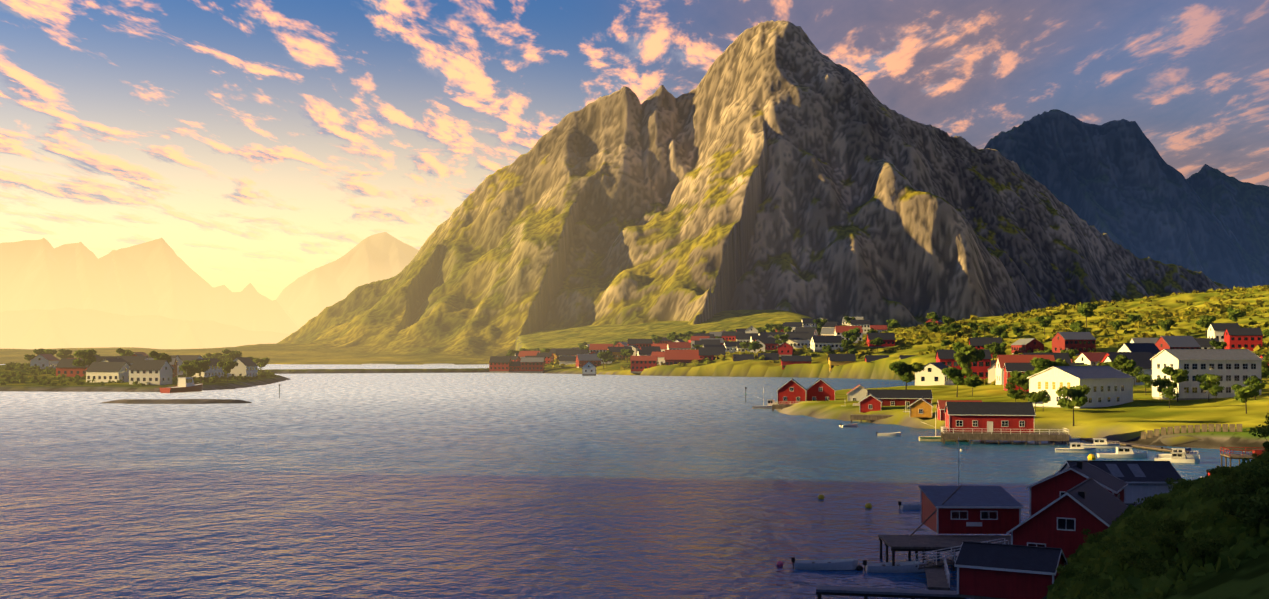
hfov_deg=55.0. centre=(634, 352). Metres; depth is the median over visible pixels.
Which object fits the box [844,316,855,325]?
tree
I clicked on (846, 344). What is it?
tree
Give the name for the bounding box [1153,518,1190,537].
bush
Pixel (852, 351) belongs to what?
tree
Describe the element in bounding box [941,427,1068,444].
pier
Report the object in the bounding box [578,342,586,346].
tree
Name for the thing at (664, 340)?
house
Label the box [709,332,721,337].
house
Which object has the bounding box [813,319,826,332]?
tree
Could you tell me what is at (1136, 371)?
birch
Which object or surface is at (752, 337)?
house
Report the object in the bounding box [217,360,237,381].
tree
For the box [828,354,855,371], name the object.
house
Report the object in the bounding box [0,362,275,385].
island scrub
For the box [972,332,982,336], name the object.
tree
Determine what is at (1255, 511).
bush
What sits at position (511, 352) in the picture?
tree
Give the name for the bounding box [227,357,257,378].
house
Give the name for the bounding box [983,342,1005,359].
tree
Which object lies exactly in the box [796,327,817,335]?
house
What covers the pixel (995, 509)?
house
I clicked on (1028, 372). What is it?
tree
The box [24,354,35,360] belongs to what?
tree
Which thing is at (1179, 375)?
tree
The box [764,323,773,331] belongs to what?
tree
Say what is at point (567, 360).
house
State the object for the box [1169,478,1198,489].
bush
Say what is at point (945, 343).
tree
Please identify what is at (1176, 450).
cruiser
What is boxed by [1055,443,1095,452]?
cruiser
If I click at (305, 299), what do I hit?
range
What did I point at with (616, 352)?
house
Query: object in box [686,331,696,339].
tree
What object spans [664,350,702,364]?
house
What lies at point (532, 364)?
house
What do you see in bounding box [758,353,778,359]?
house
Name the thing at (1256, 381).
tree
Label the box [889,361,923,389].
tree
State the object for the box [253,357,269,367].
tree
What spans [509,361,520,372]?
house
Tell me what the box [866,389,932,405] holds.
long dark rorbu
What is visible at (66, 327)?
range
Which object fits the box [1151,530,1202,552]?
bush
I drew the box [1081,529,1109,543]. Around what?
bush
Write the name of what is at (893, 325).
tree
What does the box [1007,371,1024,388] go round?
tree
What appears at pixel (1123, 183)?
mountain
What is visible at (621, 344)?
house
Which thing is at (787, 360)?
house
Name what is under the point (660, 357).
house
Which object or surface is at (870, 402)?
small red cabin
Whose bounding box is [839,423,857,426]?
skiff
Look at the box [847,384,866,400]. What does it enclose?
house
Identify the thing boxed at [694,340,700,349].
house
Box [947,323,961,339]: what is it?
tree
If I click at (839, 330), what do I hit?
house
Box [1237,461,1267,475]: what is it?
bush
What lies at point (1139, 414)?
terrain
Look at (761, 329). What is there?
tree
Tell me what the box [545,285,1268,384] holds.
hill scrub
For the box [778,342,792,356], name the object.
house
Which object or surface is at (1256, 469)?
bush
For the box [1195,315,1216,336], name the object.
tree
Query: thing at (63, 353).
tree
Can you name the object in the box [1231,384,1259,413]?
tree
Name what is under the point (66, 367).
house
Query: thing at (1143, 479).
boathouse
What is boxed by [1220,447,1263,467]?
red pier
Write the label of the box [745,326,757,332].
house
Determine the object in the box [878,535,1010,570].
pier
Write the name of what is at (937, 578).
gangway
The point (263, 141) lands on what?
sky
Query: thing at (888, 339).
house
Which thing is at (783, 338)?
tree
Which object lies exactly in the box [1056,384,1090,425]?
tree
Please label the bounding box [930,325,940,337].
tree
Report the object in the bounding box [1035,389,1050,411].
birch
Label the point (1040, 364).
tree
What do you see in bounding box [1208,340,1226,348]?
tree
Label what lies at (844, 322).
house
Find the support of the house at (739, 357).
on the terrain at (1139, 414)
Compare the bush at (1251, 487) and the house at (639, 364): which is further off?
the house at (639, 364)
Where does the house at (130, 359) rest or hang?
on the terrain at (1139, 414)
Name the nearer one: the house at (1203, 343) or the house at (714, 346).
the house at (1203, 343)
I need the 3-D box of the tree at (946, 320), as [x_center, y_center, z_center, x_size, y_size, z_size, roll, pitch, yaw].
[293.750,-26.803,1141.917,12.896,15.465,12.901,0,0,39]
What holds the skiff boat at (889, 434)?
on the water
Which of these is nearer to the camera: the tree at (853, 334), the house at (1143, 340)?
the house at (1143, 340)
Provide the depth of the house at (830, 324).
1267.09 m
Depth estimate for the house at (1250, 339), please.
715.35 m
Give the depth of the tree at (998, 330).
854.74 m
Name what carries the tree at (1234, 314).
on the terrain at (1139, 414)
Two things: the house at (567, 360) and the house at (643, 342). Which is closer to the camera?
the house at (567, 360)
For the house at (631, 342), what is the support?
on the terrain at (1139, 414)
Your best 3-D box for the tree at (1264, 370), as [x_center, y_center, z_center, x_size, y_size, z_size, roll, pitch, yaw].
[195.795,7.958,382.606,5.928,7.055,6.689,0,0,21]
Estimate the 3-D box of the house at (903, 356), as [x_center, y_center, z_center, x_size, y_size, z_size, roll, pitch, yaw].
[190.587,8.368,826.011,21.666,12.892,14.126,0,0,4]
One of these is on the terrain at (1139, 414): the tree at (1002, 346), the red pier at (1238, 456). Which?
the tree at (1002, 346)
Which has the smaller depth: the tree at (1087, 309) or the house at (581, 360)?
the tree at (1087, 309)
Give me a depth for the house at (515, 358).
1131.30 m
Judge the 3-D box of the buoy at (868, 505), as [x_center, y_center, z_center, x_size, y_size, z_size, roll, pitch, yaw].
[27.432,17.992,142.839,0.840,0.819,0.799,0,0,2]
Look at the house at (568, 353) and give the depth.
1127.39 m
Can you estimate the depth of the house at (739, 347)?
1043.85 m
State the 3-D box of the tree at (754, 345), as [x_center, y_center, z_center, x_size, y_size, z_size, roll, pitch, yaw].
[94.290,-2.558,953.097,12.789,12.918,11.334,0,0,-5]
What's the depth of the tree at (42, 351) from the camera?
832.41 m
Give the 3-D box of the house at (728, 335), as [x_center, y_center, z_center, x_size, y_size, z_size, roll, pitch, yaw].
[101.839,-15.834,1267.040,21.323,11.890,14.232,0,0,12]
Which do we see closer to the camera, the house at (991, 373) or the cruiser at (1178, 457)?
the cruiser at (1178, 457)
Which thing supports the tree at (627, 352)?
on the terrain at (1139, 414)
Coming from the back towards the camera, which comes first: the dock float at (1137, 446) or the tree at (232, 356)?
the tree at (232, 356)
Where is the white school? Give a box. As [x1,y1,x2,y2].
[1150,349,1262,399]
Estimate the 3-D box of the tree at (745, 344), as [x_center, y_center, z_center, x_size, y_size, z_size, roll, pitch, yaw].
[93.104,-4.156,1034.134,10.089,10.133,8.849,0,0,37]
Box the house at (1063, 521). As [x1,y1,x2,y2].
[1006,477,1127,557]
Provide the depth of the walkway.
88.33 m
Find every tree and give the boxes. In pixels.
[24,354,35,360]
[33,348,51,354]
[56,349,73,358]
[72,349,96,373]
[116,348,133,355]
[149,351,171,362]
[179,364,200,376]
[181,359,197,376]
[189,359,211,382]
[205,352,222,357]
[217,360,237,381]
[222,349,241,353]
[223,352,241,361]
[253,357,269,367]
[506,350,518,355]
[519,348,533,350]
[541,348,550,351]
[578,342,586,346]
[579,346,589,350]
[597,350,611,368]
[620,348,633,362]
[651,334,661,342]
[667,332,678,341]
[678,333,685,338]
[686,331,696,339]
[693,344,702,349]
[739,341,748,347]
[748,341,762,349]
[757,327,765,331]
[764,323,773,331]
[774,324,781,329]
[774,334,789,343]
[783,326,791,331]
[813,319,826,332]
[822,345,834,360]
[841,339,854,352]
[842,327,859,344]
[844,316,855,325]
[848,348,857,353]
[870,337,884,351]
[886,319,898,326]
[889,322,900,328]
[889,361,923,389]
[924,322,936,329]
[926,312,940,321]
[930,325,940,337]
[940,325,951,336]
[941,340,951,345]
[941,367,972,396]
[942,316,954,325]
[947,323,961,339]
[952,342,985,376]
[964,374,982,395]
[967,322,981,329]
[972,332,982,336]
[979,324,989,335]
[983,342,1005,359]
[990,324,1008,339]
[999,342,1006,350]
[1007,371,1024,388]
[1007,388,1025,401]
[1012,326,1025,335]
[1014,374,1031,399]
[1024,370,1035,375]
[1025,391,1044,411]
[1030,357,1069,373]
[1034,349,1052,352]
[1035,315,1052,334]
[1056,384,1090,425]
[1060,349,1078,358]
[1069,323,1083,330]
[1072,326,1091,333]
[1077,302,1097,326]
[1095,361,1114,368]
[1109,320,1124,332]
[1109,354,1135,371]
[1127,314,1142,321]
[1158,319,1175,330]
[1161,366,1188,401]
[1194,373,1220,401]
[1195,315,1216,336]
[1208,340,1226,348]
[1227,307,1245,322]
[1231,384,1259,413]
[1261,360,1268,379]
[1261,367,1268,377]
[1262,329,1268,337]
[1262,351,1268,361]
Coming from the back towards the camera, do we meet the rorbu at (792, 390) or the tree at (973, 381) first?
the tree at (973, 381)
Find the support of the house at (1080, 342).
on the terrain at (1139, 414)
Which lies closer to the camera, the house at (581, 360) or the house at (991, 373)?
the house at (991, 373)
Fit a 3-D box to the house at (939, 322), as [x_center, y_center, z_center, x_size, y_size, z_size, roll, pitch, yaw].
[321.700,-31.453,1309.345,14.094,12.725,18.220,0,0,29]
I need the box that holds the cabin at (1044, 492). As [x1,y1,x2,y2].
[1026,460,1127,515]
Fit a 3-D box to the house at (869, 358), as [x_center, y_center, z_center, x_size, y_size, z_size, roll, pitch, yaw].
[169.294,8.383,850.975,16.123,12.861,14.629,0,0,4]
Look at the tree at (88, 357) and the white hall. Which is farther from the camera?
the tree at (88, 357)
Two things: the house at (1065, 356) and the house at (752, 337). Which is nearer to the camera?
the house at (1065, 356)
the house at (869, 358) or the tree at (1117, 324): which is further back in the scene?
the tree at (1117, 324)
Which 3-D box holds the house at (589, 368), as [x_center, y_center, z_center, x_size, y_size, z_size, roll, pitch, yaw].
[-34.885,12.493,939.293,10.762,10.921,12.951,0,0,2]
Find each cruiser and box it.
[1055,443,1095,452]
[1083,438,1119,447]
[1097,447,1146,457]
[1154,452,1199,462]
[1157,448,1197,457]
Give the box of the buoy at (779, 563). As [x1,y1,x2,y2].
[777,560,782,566]
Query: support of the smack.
on the water
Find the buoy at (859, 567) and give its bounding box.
[856,565,862,570]
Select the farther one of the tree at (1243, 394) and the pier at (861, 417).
the pier at (861, 417)
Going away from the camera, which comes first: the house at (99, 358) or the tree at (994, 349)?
the house at (99, 358)
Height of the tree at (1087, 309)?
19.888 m
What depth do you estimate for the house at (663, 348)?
1130.62 m
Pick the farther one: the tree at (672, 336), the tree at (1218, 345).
the tree at (672, 336)
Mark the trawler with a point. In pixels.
(185, 384)
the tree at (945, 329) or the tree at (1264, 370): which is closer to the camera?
the tree at (1264, 370)
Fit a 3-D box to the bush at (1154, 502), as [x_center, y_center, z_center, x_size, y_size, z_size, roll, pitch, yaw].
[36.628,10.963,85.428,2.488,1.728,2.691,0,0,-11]
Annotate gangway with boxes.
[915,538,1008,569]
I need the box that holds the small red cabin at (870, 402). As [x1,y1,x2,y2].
[858,394,882,411]
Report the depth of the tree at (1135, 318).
910.49 m
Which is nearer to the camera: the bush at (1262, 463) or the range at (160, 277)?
the bush at (1262, 463)
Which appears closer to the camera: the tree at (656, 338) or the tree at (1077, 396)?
the tree at (1077, 396)
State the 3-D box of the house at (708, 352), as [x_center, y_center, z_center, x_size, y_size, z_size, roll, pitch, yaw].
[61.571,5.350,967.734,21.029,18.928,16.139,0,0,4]
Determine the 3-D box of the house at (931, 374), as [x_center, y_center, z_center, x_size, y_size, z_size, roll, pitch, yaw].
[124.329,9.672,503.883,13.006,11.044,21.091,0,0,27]
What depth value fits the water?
165.90 m
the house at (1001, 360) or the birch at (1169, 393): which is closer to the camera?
the birch at (1169, 393)
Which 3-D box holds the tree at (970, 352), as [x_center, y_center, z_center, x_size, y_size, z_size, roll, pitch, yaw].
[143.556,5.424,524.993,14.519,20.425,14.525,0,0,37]
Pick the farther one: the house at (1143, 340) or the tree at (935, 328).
the tree at (935, 328)
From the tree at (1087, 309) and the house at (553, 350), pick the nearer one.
the tree at (1087, 309)
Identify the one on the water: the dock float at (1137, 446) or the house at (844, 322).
the dock float at (1137, 446)
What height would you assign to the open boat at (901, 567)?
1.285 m
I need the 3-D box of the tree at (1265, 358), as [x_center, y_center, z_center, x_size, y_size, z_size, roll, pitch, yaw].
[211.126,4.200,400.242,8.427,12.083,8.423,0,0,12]
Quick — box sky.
[0,0,1268,300]
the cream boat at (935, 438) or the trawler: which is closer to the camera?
the cream boat at (935, 438)
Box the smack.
[752,388,774,408]
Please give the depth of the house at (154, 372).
582.62 m
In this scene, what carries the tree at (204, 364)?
on the terrain at (1139, 414)
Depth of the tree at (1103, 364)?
450.29 m
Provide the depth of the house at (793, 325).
1276.96 m
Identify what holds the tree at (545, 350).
on the terrain at (1139, 414)
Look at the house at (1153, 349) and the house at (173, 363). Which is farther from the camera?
the house at (173, 363)
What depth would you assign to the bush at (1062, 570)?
75.77 m
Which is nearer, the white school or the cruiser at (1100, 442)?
the cruiser at (1100, 442)
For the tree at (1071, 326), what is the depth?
872.79 m
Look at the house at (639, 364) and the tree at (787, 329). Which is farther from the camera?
the tree at (787, 329)
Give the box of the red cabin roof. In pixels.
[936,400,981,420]
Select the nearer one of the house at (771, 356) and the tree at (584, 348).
the house at (771, 356)
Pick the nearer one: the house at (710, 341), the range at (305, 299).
the house at (710, 341)
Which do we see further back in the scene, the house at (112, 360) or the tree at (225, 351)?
the tree at (225, 351)
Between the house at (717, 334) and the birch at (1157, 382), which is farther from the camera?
the house at (717, 334)
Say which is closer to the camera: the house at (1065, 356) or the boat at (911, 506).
the boat at (911, 506)
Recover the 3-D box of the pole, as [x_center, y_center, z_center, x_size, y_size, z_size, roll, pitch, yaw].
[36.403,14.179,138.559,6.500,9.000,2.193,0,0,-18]
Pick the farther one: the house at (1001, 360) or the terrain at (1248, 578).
the house at (1001, 360)
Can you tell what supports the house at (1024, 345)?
on the terrain at (1139, 414)
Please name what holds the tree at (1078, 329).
on the terrain at (1139, 414)
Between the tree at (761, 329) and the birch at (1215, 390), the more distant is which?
the tree at (761, 329)
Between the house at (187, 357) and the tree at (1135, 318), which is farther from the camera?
the tree at (1135, 318)
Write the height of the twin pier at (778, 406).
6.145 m
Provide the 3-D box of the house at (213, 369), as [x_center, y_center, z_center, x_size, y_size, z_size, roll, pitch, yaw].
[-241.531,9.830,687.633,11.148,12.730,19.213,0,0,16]
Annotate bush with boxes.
[1055,564,1090,578]
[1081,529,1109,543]
[1134,496,1171,510]
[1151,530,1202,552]
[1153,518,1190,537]
[1165,478,1189,490]
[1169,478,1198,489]
[1184,540,1223,563]
[1202,472,1268,517]
[1208,468,1219,473]
[1214,466,1241,475]
[1221,469,1246,482]
[1229,486,1268,528]
[1236,461,1268,486]
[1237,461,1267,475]
[1249,424,1268,448]
[1257,456,1268,468]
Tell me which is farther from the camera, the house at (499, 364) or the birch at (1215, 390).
the house at (499, 364)
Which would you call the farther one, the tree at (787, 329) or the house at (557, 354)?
the tree at (787, 329)
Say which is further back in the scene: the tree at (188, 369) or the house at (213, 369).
the house at (213, 369)
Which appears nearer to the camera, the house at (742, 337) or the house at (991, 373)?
the house at (991, 373)
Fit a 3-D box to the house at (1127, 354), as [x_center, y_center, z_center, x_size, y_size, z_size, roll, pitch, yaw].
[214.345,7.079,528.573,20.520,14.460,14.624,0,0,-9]
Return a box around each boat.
[791,557,857,569]
[863,560,926,572]
[876,432,900,435]
[898,501,920,509]
[919,411,967,441]
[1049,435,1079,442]
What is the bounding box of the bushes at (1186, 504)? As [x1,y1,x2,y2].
[1047,452,1268,598]
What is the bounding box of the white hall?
[1027,366,1134,408]
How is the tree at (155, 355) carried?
on the terrain at (1139, 414)
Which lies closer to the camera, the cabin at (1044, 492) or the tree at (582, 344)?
the cabin at (1044, 492)
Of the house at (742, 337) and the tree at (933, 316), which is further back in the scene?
the tree at (933, 316)
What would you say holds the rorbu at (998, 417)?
on the pier at (1035, 436)
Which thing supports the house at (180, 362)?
on the terrain at (1139, 414)
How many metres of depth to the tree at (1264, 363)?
432.37 m
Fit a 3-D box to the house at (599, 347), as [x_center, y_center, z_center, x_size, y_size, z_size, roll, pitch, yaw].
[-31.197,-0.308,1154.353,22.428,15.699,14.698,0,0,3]
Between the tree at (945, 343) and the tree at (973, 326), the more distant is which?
the tree at (973, 326)
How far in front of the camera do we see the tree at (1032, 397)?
301.00 m
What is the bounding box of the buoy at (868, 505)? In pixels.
[865,502,871,507]
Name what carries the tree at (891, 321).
on the terrain at (1139, 414)
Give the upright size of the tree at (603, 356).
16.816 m
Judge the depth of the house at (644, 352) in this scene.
1043.71 m
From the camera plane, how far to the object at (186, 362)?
643.26 m
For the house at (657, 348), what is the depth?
1100.07 m
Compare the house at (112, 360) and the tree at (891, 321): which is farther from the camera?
the tree at (891, 321)
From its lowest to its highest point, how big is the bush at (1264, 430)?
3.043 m
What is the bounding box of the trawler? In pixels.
[159,356,202,392]
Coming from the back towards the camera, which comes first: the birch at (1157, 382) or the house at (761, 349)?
the house at (761, 349)
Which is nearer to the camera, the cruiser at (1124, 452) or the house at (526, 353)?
the cruiser at (1124, 452)
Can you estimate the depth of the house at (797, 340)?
974.62 m
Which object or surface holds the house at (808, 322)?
on the terrain at (1139, 414)
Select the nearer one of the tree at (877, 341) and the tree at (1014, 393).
the tree at (1014, 393)
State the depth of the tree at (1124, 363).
416.43 m
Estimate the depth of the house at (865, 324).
1220.31 m
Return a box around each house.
[30,354,59,368]
[55,358,89,376]
[85,362,129,382]
[95,356,117,361]
[99,358,130,365]
[118,356,147,364]
[128,360,172,384]
[134,352,148,355]
[148,358,176,376]
[169,355,182,374]
[178,355,203,360]
[192,358,223,377]
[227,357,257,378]
[489,356,511,372]
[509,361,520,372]
[511,356,520,360]
[518,351,539,357]
[520,357,544,372]
[536,352,553,363]
[550,348,572,358]
[556,350,578,359]
[559,351,581,355]
[559,356,575,364]
[575,354,600,367]
[582,361,595,375]
[589,344,613,352]
[593,353,612,363]
[607,347,631,359]
[614,342,627,346]
[627,339,635,345]
[627,345,639,355]
[630,356,657,372]
[636,339,652,347]
[637,349,655,355]
[640,346,660,351]
[651,352,664,364]
[652,344,666,351]
[657,337,671,343]
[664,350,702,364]
[666,342,690,349]
[691,336,709,348]
[693,334,714,337]
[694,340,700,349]
[699,338,723,344]
[699,347,724,359]
[701,339,719,344]
[702,345,725,351]
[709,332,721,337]
[721,331,742,340]
[723,341,740,352]
[733,354,753,360]
[736,333,757,341]
[736,344,749,351]
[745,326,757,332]
[750,335,766,341]
[750,339,764,353]
[754,337,778,350]
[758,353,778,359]
[767,332,786,336]
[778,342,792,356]
[781,356,811,369]
[785,322,802,331]
[786,333,814,348]
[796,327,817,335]
[801,318,816,326]
[810,336,842,351]
[815,322,837,329]
[821,328,833,334]
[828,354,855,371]
[834,326,862,342]
[842,317,863,325]
[847,384,866,400]
[850,320,869,333]
[864,355,888,361]
[866,333,895,347]
[870,325,887,332]
[899,355,916,359]
[915,362,954,385]
[918,485,1023,533]
[925,319,941,324]
[935,350,991,379]
[968,337,1002,357]
[987,363,995,383]
[994,355,1054,384]
[1006,477,1127,557]
[1011,338,1043,353]
[1023,353,1070,362]
[1051,332,1096,355]
[1074,352,1105,365]
[1099,352,1152,362]
[1103,356,1153,384]
[1117,343,1160,355]
[1129,338,1158,343]
[1155,336,1200,350]
[1194,338,1218,348]
[1207,323,1239,341]
[1223,328,1262,351]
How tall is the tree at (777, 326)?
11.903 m
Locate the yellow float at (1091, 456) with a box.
[1088,453,1095,459]
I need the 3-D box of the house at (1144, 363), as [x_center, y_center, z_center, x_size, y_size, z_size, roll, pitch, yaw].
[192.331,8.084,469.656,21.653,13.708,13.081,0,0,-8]
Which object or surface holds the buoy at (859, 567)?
on the water
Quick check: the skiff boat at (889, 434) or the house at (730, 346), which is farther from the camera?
the house at (730, 346)
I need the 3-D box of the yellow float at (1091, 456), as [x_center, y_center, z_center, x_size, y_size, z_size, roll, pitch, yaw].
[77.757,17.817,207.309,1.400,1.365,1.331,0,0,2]
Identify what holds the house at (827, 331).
on the terrain at (1139, 414)
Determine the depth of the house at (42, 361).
775.34 m
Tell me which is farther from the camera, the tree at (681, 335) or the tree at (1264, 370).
the tree at (681, 335)
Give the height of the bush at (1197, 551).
1.374 m
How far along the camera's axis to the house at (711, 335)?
1265.33 m
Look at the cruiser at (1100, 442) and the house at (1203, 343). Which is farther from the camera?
the house at (1203, 343)
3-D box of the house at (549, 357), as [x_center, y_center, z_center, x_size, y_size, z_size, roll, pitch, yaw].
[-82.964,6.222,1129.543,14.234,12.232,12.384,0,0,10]
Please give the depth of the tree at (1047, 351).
670.00 m
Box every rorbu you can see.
[777,378,805,403]
[806,378,835,400]
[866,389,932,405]
[944,402,1035,432]
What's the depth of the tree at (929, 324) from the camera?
1075.09 m
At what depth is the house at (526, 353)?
1143.31 m
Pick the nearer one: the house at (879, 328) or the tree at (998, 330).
the tree at (998, 330)
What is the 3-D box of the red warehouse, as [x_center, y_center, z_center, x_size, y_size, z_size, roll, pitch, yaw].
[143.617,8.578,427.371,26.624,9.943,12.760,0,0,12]
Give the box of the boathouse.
[1057,461,1182,505]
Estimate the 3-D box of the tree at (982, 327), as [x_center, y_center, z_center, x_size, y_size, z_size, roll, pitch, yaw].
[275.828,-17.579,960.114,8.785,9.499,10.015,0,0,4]
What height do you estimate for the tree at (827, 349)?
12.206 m
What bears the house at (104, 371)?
on the terrain at (1139, 414)
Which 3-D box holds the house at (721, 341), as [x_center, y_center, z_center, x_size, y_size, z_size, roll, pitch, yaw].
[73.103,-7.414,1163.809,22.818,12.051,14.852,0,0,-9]
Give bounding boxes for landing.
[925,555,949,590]
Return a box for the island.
[0,365,488,403]
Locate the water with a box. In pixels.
[0,364,1251,598]
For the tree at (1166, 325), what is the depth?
826.23 m
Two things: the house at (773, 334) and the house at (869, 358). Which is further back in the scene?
the house at (773, 334)
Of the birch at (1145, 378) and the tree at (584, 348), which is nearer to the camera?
the birch at (1145, 378)
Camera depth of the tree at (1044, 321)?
908.60 m
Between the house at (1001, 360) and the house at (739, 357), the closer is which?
the house at (1001, 360)
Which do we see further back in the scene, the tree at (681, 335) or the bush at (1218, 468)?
the tree at (681, 335)
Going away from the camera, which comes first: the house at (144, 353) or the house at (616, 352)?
the house at (144, 353)
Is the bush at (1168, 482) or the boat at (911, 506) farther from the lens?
the boat at (911, 506)
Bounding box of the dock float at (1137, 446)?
[1080,438,1189,453]
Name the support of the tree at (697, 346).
on the terrain at (1139, 414)
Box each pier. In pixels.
[772,403,798,411]
[850,414,893,422]
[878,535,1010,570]
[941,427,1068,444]
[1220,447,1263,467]
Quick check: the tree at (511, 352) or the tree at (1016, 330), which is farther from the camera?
the tree at (511, 352)
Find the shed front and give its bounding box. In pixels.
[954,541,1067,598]
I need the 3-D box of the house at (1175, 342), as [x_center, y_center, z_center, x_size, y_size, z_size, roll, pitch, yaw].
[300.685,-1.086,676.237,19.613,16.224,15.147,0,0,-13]
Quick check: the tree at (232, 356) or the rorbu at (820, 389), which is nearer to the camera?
the rorbu at (820, 389)
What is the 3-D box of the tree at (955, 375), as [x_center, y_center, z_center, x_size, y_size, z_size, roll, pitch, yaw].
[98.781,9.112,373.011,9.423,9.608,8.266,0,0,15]
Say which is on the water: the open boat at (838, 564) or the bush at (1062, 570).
the open boat at (838, 564)
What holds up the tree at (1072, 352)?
on the terrain at (1139, 414)
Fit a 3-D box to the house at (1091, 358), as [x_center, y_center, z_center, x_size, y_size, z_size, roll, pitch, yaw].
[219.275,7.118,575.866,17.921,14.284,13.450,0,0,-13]
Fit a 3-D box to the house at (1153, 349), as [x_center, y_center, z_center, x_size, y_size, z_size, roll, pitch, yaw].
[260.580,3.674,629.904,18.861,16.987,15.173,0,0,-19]
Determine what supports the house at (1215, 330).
on the terrain at (1139, 414)
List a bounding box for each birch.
[1004,383,1018,389]
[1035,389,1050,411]
[1132,366,1143,385]
[1137,374,1151,394]
[1148,377,1168,400]
[1160,386,1179,407]
[1207,384,1223,401]
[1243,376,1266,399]
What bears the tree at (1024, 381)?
on the terrain at (1139, 414)
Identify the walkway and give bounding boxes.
[816,585,961,598]
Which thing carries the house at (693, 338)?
on the terrain at (1139, 414)
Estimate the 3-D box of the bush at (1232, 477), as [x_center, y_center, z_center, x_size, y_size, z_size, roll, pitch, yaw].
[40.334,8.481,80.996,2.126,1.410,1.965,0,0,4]
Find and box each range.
[0,238,298,333]
[0,307,289,348]
[276,232,418,328]
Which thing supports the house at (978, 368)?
on the terrain at (1139, 414)
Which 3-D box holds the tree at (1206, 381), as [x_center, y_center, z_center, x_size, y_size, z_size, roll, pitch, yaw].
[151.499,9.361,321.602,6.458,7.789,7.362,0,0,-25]
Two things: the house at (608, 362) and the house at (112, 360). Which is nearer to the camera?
the house at (112, 360)
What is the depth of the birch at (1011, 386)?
351.95 m
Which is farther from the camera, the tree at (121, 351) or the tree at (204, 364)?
the tree at (121, 351)
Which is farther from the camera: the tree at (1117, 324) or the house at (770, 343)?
the house at (770, 343)
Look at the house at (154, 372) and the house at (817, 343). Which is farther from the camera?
the house at (817, 343)
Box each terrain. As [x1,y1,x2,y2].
[0,287,1268,445]
[1042,427,1268,598]
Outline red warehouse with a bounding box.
[1003,363,1083,390]
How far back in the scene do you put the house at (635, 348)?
1134.70 m
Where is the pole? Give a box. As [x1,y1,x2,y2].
[958,437,961,485]
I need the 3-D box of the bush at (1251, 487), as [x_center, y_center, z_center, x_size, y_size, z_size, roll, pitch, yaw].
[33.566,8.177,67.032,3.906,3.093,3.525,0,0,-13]
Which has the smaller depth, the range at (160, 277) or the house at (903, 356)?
the house at (903, 356)
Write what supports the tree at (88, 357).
on the terrain at (1139, 414)
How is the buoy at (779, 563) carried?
on the water
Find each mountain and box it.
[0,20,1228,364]
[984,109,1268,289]
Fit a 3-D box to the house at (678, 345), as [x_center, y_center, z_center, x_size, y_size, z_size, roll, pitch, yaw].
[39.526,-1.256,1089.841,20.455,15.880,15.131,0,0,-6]
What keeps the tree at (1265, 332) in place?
on the terrain at (1139, 414)
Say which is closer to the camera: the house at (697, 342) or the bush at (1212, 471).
the bush at (1212, 471)
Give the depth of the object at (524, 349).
1262.77 m
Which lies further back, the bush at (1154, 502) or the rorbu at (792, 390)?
the rorbu at (792, 390)
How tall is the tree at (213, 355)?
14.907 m
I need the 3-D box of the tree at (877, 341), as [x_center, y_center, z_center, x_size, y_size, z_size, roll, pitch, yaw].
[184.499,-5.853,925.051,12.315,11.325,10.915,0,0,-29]
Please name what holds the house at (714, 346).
on the terrain at (1139, 414)

